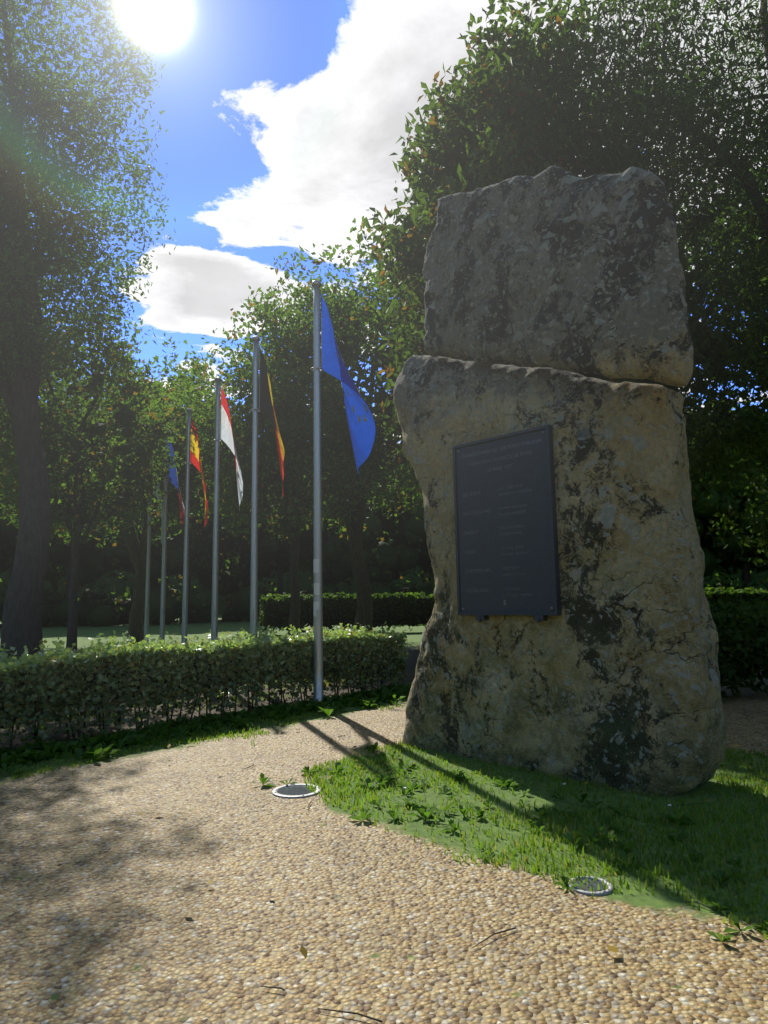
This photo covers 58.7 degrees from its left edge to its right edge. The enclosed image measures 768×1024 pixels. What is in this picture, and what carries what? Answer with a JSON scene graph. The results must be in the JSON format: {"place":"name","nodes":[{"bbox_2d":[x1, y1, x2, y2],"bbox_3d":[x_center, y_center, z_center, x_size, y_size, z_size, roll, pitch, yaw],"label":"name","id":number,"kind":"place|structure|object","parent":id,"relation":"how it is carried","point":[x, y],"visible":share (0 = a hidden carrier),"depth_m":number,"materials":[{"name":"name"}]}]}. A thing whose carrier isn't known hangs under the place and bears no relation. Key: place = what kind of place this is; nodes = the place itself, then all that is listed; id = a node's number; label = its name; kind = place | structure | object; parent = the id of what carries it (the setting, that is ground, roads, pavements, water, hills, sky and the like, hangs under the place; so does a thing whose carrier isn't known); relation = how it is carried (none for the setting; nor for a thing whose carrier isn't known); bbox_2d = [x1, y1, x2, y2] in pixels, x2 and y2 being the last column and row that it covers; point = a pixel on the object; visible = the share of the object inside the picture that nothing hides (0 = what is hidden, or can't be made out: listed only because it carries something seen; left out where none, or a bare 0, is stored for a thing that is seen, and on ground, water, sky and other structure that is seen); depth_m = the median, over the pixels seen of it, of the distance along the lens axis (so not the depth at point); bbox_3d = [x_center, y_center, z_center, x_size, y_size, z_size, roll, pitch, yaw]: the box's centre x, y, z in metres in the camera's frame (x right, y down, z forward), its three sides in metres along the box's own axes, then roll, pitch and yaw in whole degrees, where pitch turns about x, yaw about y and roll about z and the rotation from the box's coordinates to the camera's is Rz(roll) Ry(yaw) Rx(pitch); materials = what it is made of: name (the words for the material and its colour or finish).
{"place":"outdoors","nodes":[
{"label":"outdoors","id":0,"kind":"place"},
{"bbox_2d":[0,615,767,1023],"bbox_3d":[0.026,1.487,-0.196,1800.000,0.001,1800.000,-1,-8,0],"label":"ground","id":1,"kind":"structure","parent":0,"point":[122,911],"depth_m":3.48,"materials":[{"name":"beige stone"}]},
{"bbox_2d":[0,300,106,522],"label":"beech tree","id":2,"kind":"object","parent":1,"relation":"on","point":[5,480],"visible":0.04,"depth_m":23.63,"materials":[{"name":"green plant"}]},
{"bbox_2d":[0,0,176,659],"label":"ash tree","id":3,"kind":"object","parent":1,"relation":"on","point":[25,267],"visible":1,"depth_m":14.07,"materials":[{"name":"green plant"}]},
{"bbox_2d":[0,288,220,649],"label":"tree","id":4,"kind":"object","parent":1,"relation":"on","point":[137,464],"visible":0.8,"depth_m":17.29,"materials":[{"name":"green plant"}]},
{"bbox_2d":[0,345,273,642],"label":"beech tree","id":5,"kind":"object","parent":1,"relation":"on","point":[137,550],"visible":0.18,"depth_m":28.37,"materials":[{"name":"green plant"}]},
{"bbox_2d":[144,483,152,644],"bbox_3d":[-7.649,1.245,22.192,0.208,6.690,0.213,-1,-8,0],"label":"flagpole","id":6,"kind":"object","parent":1,"relation":"on","point":[147,602],"visible":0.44,"depth_m":22.02,"materials":[{"name":"metal"}]},
{"bbox_2d":[153,459,162,542],"bbox_3d":[-7.350,-0.391,22.345,0.516,2.957,0.225,-4,-8,24],"label":"white flag","id":7,"kind":"object","parent":6,"relation":"attached to","point":[158,498],"visible":0.52,"depth_m":22.26,"materials":[{"name":"white fabric"}]},
{"bbox_2d":[160,435,169,643],"bbox_3d":[-6.435,0.935,20.001,0.208,6.690,0.213,-1,-8,0],"label":"flagpole","id":8,"kind":"object","parent":1,"relation":"on","point":[163,579],"visible":0.67,"depth_m":19.89,"materials":[{"name":"metal"}]},
{"bbox_2d":[168,442,184,529],"bbox_3d":[-6.140,-0.695,20.200,0.505,2.957,0.195,-1,-8,0],"label":"flag","id":9,"kind":"object","parent":8,"relation":"attached to","point":[172,477],"visible":0.87,"depth_m":20.26,"materials":[{"name":"blue fabric"}]},
{"bbox_2d":[181,408,191,644],"bbox_3d":[-5.071,0.585,17.523,0.208,6.690,0.213,-1,-8,0],"label":"flagpole","id":10,"kind":"object","parent":1,"relation":"on","point":[186,552],"visible":0.91,"depth_m":17.48,"materials":[{"name":"metal"}]},
{"bbox_2d":[190,417,207,526],"bbox_3d":[-4.784,-1.056,17.639,0.501,2.957,0.215,-1,-8,0],"label":"flag","id":11,"kind":"object","parent":10,"relation":"attached to","point":[195,459],"visible":1,"depth_m":17.75,"materials":[{"name":"red fabric"}]},
{"bbox_2d":[0,622,408,753],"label":"hedge","id":12,"kind":"object","parent":1,"relation":"on","point":[108,676],"visible":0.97,"depth_m":8.53,"materials":[{"name":"green plant"}]},
{"bbox_2d":[211,377,221,640],"bbox_3d":[-3.716,0.243,15.104,0.208,6.690,0.213,-1,-8,0],"label":"flagpole","id":13,"kind":"object","parent":1,"relation":"on","point":[214,609],"visible":0.87,"depth_m":15.07,"materials":[{"name":"metal"}]},
{"bbox_2d":[220,389,242,509],"bbox_3d":[-3.425,-1.377,15.376,0.501,2.957,0.213,-1,-8,0],"label":"flag","id":14,"kind":"object","parent":13,"relation":"attached to","point":[226,435],"visible":1,"depth_m":15.38,"materials":[{"name":"white fabric"}]},
{"bbox_2d":[249,336,260,687],"bbox_3d":[-2.422,-0.087,12.774,0.208,6.690,0.213,-1,-8,0],"label":"flagpole","id":15,"kind":"object","parent":1,"relation":"on","point":[254,559],"visible":0.94,"depth_m":12.75,"materials":[{"name":"metal"}]},
{"bbox_2d":[259,348,284,494],"bbox_3d":[-2.132,-1.719,12.950,0.495,2.957,0.245,-1,-8,0],"label":"flag","id":16,"kind":"object","parent":15,"relation":"attached to","point":[266,405],"visible":1,"depth_m":13.00,"materials":[{"name":"fabric"}]},
{"bbox_2d":[159,326,404,635],"bbox_3d":[-3.896,-1.222,26.309,9.311,12.652,8.913,-1,-8,0],"label":"tree","id":17,"kind":"object","parent":1,"relation":"on","point":[291,519],"visible":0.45,"depth_m":24.95,"materials":[{"name":"green plant"}]},
{"bbox_2d":[272,783,321,797],"bbox_3d":[-0.701,2.243,5.496,0.400,0.020,0.400,-1,-8,0],"label":"uplight","id":18,"kind":"object","parent":1,"relation":"on","point":[300,790],"visible":0.93,"depth_m":5.47,"materials":[{"name":"metal"}]},
{"bbox_2d":[201,209,423,630],"bbox_3d":[-0.250,-2.823,27.607,11.373,16.134,13.370,-6,-9,34],"label":"beech tree","id":19,"kind":"object","parent":1,"relation":"on","point":[348,311],"visible":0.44,"depth_m":24.18,"materials":[{"name":"green plant"}]},
{"bbox_2d":[310,280,323,701],"bbox_3d":[-1.027,-0.405,10.543,0.208,6.690,0.213,-1,-8,0],"label":"flagpole","id":20,"kind":"object","parent":1,"relation":"on","point":[317,582],"visible":0.91,"depth_m":10.46,"materials":[{"name":"metal"}]},
{"bbox_2d":[321,295,374,474],"bbox_3d":[-0.573,-2.000,10.650,0.842,3.056,0.248,-2,-8,7],"label":"flag","id":21,"kind":"object","parent":20,"relation":"attached to","point":[361,422],"visible":1,"depth_m":10.67,"materials":[{"name":"blue fabric"}]},
{"bbox_2d":[1,712,738,1022],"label":"ground litter","id":22,"kind":"object","parent":1,"relation":"on","point":[303,951],"visible":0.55,"depth_m":3.09,"materials":[{"name":"brown plant"}]},
{"bbox_2d":[0,370,767,626],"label":"treeline","id":23,"kind":"object","parent":1,"relation":"on","point":[404,551],"visible":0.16,"depth_m":60.08,"materials":[{"name":"green plant"}]},
{"bbox_2d":[0,674,767,938],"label":"grass","id":24,"kind":"structure","parent":1,"relation":"on","point":[708,839],"depth_m":4.68,"materials":[{"name":"green plant"}]},
{"bbox_2d":[0,541,767,619],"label":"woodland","id":25,"kind":"object","parent":1,"relation":"on","point":[120,585],"visible":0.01,"depth_m":100.30,"materials":[{"name":"green plant"}]},
{"bbox_2d":[0,682,767,941],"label":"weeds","id":26,"kind":"object","parent":1,"relation":"on","point":[29,755],"visible":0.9,"depth_m":6.67,"materials":[{"name":"green plant"}]},
{"bbox_2d":[258,587,767,633],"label":"hedge","id":27,"kind":"object","parent":1,"relation":"on","point":[395,609],"visible":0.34,"depth_m":32.89,"materials":[{"name":"green plant"}]},
{"bbox_2d":[354,205,684,515],"bbox_3d":[5.153,-3.912,26.492,13.011,17.850,12.570,-1,-8,0],"label":"tree","id":28,"kind":"object","parent":1,"relation":"on","point":[406,489],"depth_m":25.63,"materials":[{"name":"green plant"}]},
{"bbox_2d":[357,0,696,502],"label":"chestnut tree","id":29,"kind":"object","parent":1,"relation":"on","point":[493,97],"visible":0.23,"depth_m":13.07,"materials":[{"name":"green plant"}]},
{"bbox_2d":[393,165,726,795],"bbox_3d":[1.414,-0.416,6.631,1.068,6.214,3.472,6,-10,-41],"label":"monolith","id":30,"kind":"object","parent":1,"relation":"on","point":[610,676],"visible":0.88,"depth_m":5.80,"materials":[{"name":"stone"}]},
{"bbox_2d":[453,425,561,622],"bbox_3d":[1.114,0.146,6.313,0.140,1.720,1.100,6,-10,-43],"label":"plaque","id":31,"kind":"object","parent":30,"relation":"attached to","point":[507,553],"visible":1,"depth_m":6.24,"materials":[{"name":"grey metal"}]},
{"bbox_2d":[383,0,767,496],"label":"tree","id":32,"kind":"object","parent":1,"relation":"on","point":[743,335],"visible":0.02,"depth_m":16.33,"materials":[{"name":"green plant"}]},
{"bbox_2d":[568,876,613,895],"bbox_3d":[1.084,1.960,3.582,0.230,0.020,0.230,-1,-8,0],"label":"uplight","id":33,"kind":"object","parent":1,"relation":"on","point":[594,885],"visible":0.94,"depth_m":3.56,"materials":[{"name":"metal"}]},
{"bbox_2d":[510,0,767,590],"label":"willow tree","id":34,"kind":"object","parent":1,"relation":"on","point":[666,109],"visible":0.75,"depth_m":11.09,"materials":[{"name":"green plant"}]},
{"bbox_2d":[668,108,767,566],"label":"tree","id":35,"kind":"object","parent":1,"relation":"on","point":[762,541],"visible":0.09,"depth_m":21.04,"materials":[{"name":"green plant"}]},
{"bbox_2d":[708,597,767,697],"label":"hedge","id":36,"kind":"object","parent":1,"relation":"on","point":[742,631],"visible":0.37,"depth_m":9.86,"materials":[{"name":"green plant"}]},
{"bbox_2d":[0,0,767,442],"label":"sky","id":37,"kind":"structure","parent":0,"point":[284,119],"materials":[{"name":"blue"}]}
]}

